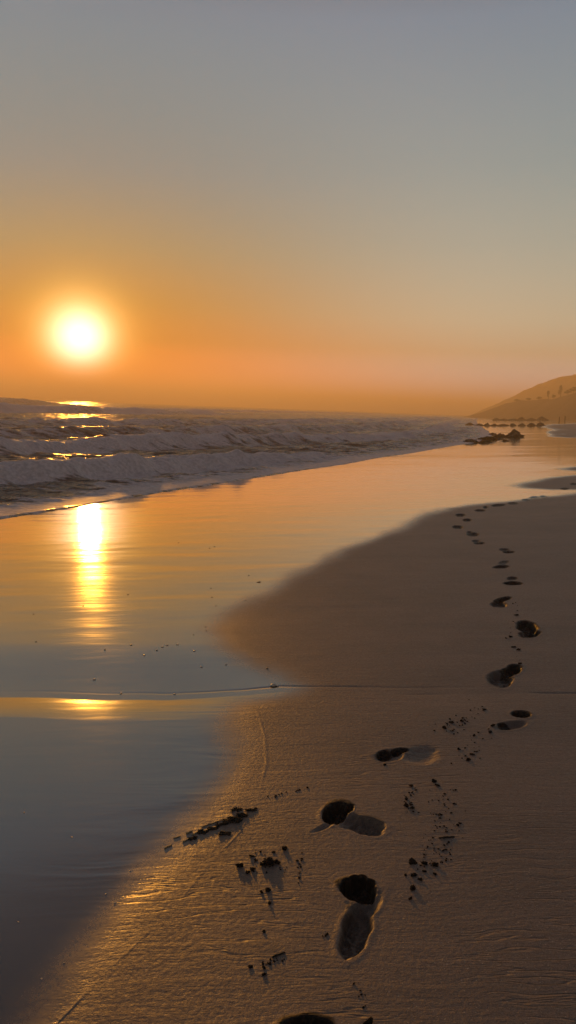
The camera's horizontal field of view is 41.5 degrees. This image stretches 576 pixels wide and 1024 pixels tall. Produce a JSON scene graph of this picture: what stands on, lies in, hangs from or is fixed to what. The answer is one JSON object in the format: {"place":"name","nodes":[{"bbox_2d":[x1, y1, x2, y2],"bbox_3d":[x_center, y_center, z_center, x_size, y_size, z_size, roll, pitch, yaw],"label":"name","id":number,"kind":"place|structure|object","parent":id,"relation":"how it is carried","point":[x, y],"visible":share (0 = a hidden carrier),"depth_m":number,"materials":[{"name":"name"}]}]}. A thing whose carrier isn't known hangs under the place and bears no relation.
{"place":"outdoors","nodes":[
{"label":"outdoors","id":0,"kind":"place"},
{"bbox_2d":[0,397,491,518],"bbox_3d":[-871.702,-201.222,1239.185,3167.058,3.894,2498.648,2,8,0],"label":"sea water","id":1,"kind":"structure","parent":0,"point":[59,454],"depth_m":38.28,"materials":[{"name":"grey liquid"}]},
{"bbox_2d":[463,439,478,442],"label":"shore rock","id":2,"kind":"object","parent":1,"relation":"in","point":[471,440],"visible":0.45,"depth_m":56.78,"materials":[{"name":"brown stone"}]},
{"bbox_2d":[0,418,575,1023],"bbox_3d":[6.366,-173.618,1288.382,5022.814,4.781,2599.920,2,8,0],"label":"beach sand","id":3,"kind":"structure","parent":0,"point":[352,614],"depth_m":3.58,"materials":[{"name":"brown sand"}]},
{"bbox_2d":[197,829,208,833],"bbox_3d":[-0.315,1.179,2.798,0.048,0.011,0.033,2,8,0],"label":"weed clump","id":4,"kind":"object","parent":3,"relation":"on","point":[201,831],"visible":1,"depth_m":2.79,"materials":[{"name":"brown plant"}]},
{"bbox_2d":[207,826,219,830],"bbox_3d":[-0.279,1.175,2.821,0.049,0.009,0.027,2,8,0],"label":"weed clump","id":5,"kind":"object","parent":3,"relation":"on","point":[211,828],"visible":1,"depth_m":2.82,"materials":[{"name":"brown plant"}]},
{"bbox_2d":[218,831,231,835],"bbox_3d":[-0.232,1.178,2.783,0.053,0.011,0.026,2,8,0],"label":"weed clump","id":6,"kind":"object","parent":3,"relation":"on","point":[221,833],"visible":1,"depth_m":2.78,"materials":[{"name":"brown plant"}]},
{"bbox_2d":[222,816,242,824],"bbox_3d":[-0.210,1.166,2.873,0.081,0.017,0.056,2,8,0],"label":"weed clump","id":7,"kind":"object","parent":3,"relation":"on","point":[231,819],"visible":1,"depth_m":2.87,"materials":[{"name":"brown plant"}]},
{"bbox_2d":[231,807,242,811],"bbox_3d":[-0.200,1.159,2.954,0.050,0.009,0.036,2,8,0],"label":"weed clump","id":8,"kind":"object","parent":3,"relation":"on","point":[237,809],"visible":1,"depth_m":2.95,"materials":[{"name":"black plant"}]},
{"bbox_2d":[235,813,247,817],"bbox_3d":[-0.178,1.162,2.906,0.057,0.014,0.045,2,8,0],"label":"weed clump","id":9,"kind":"object","parent":3,"relation":"on","point":[241,815],"visible":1,"depth_m":2.90,"materials":[{"name":"black plant"}]},
{"bbox_2d":[245,807,256,810],"bbox_3d":[-0.143,1.157,2.954,0.050,0.010,0.028,2,8,0],"label":"weed clump","id":10,"kind":"object","parent":3,"relation":"on","point":[250,809],"visible":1,"depth_m":2.95,"materials":[{"name":"black plant"}]},
{"bbox_2d":[262,857,275,865],"bbox_3d":[-0.064,1.195,2.587,0.043,0.032,0.036,-4,10,-37],"label":"sand clod","id":11,"kind":"object","parent":3,"relation":"on","point":[269,861],"visible":0.99,"depth_m":2.58,"materials":[{"name":"brown sand"}]},
{"bbox_2d":[274,1013,338,1023],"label":"footprint","id":12,"kind":"object","parent":3,"relation":"on","point":[306,1018],"visible":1,"depth_m":1.91},
{"bbox_2d":[307,799,391,838],"bbox_3d":[0.224,1.187,2.876,0.310,0.080,0.293,2,8,0],"label":"footprint","id":13,"kind":"object","parent":3,"relation":"on","point":[344,816],"visible":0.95,"depth_m":2.87},
{"bbox_2d":[333,874,388,965],"bbox_3d":[0.223,1.261,2.303,0.177,0.082,0.431,3,8,5],"label":"footprint","id":14,"kind":"object","parent":3,"relation":"on","point":[364,896],"visible":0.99,"depth_m":2.33},
{"bbox_2d":[363,1017,372,1023],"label":"sand clod","id":15,"kind":"object","parent":3,"relation":"on","point":[369,1020],"visible":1,"depth_m":1.88,"materials":[{"name":"brown sand"}]},
{"bbox_2d":[367,742,446,768],"bbox_3d":[0.535,1.113,3.413,0.364,0.059,0.276,2,8,0],"label":"footprint","id":16,"kind":"object","parent":3,"relation":"on","point":[421,755],"visible":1,"depth_m":3.43},
{"bbox_2d":[409,857,417,864],"bbox_3d":[0.424,1.188,2.573,0.032,0.018,0.032,23,26,21],"label":"sand clod","id":17,"kind":"object","parent":3,"relation":"on","point":[412,861],"visible":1,"depth_m":2.57,"materials":[{"name":"brown sand"}]},
{"bbox_2d":[451,525,462,528],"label":"footprint","id":18,"kind":"object","parent":3,"relation":"on","point":[457,527],"visible":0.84,"depth_m":10.91},
{"bbox_2d":[454,513,465,516],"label":"footprint","id":19,"kind":"object","parent":3,"relation":"on","point":[460,515],"visible":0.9,"depth_m":12.31},
{"bbox_2d":[466,531,480,535],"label":"footprint","id":20,"kind":"object","parent":3,"relation":"on","point":[469,533],"visible":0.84,"depth_m":10.23},
{"bbox_2d":[471,540,484,543],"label":"footprint","id":21,"kind":"object","parent":3,"relation":"on","point":[476,541],"visible":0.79,"depth_m":9.52},
{"bbox_2d":[477,440,491,442],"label":"shore rock","id":22,"kind":"object","parent":3,"relation":"on","point":[484,441],"visible":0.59,"depth_m":56.27,"materials":[{"name":"brown stone"}]},
{"bbox_2d":[478,436,503,439],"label":"shore rock","id":23,"kind":"object","parent":3,"relation":"on","point":[488,438],"visible":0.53,"depth_m":63.38,"materials":[{"name":"brown stone"}]},
{"bbox_2d":[490,504,505,506],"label":"footprint","id":24,"kind":"object","parent":3,"relation":"on","point":[496,505],"visible":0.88,"depth_m":13.68},
{"bbox_2d":[489,596,512,607],"bbox_3d":[1.763,0.765,6.305,0.171,0.059,0.466,5,8,20],"label":"footprint","id":25,"kind":"object","parent":3,"relation":"on","point":[499,602],"visible":0.79,"depth_m":6.28},
{"bbox_2d":[491,560,510,568],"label":"footprint","id":26,"kind":"object","parent":3,"relation":"on","point":[500,565],"visible":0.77,"depth_m":7.91},
{"bbox_2d":[483,663,523,689],"bbox_3d":[1.265,0.981,4.481,0.195,0.059,0.516,6,9,27],"label":"footprint","id":27,"kind":"object","parent":3,"relation":"on","point":[502,678],"visible":0.93,"depth_m":4.51},
{"bbox_2d":[498,548,514,552],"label":"footprint","id":28,"kind":"object","parent":3,"relation":"on","point":[504,550],"visible":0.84,"depth_m":8.80},
{"bbox_2d":[490,709,533,730],"bbox_3d":[1.133,1.063,3.773,0.157,0.062,0.348,8,10,37],"label":"footprint","id":29,"kind":"object","parent":3,"relation":"on","point":[511,725],"visible":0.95,"depth_m":3.76},
{"bbox_2d":[501,576,524,584],"bbox_3d":[2.114,0.662,7.125,0.209,0.049,0.407,4,8,17],"label":"footprint","id":30,"kind":"object","parent":3,"relation":"on","point":[512,582],"visible":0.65,"depth_m":7.09},
{"bbox_2d":[503,429,524,436],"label":"shore rock","id":31,"kind":"object","parent":3,"relation":"on","point":[514,433],"visible":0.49,"depth_m":70.96,"materials":[{"name":"brown stone"}]},
{"bbox_2d":[514,619,543,638],"bbox_3d":[1.724,0.867,5.449,0.201,0.071,0.529,4,8,14],"label":"footprint","id":32,"kind":"object","parent":3,"relation":"on","point":[526,629],"visible":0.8,"depth_m":5.54},
{"bbox_2d":[528,495,547,498],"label":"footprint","id":33,"kind":"object","parent":3,"relation":"on","point":[536,497],"visible":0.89,"depth_m":15.03},
{"bbox_2d":[537,416,548,420],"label":"shore rock","id":34,"kind":"object","parent":3,"relation":"on","point":[541,418],"visible":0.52,"depth_m":238.56,"materials":[{"name":"brown stone"}]},
{"bbox_2d":[0,0,575,414],"label":"sky","id":35,"kind":"structure","parent":0,"point":[342,205],"materials":[{"name":"orange"}]},
{"bbox_2d":[465,393,575,419],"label":"hill","id":36,"kind":"structure","parent":0,"point":[562,407],"depth_m":412.26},
{"bbox_2d":[558,385,562,396],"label":"hill tree","id":37,"kind":"object","parent":36,"relation":"on","point":[560,389],"visible":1,"depth_m":398.68,"materials":[{"name":"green plant"}]},
{"bbox_2d":[472,374,575,414],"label":"hill","id":38,"kind":"structure","parent":0,"point":[551,386],"depth_m":668.76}
]}

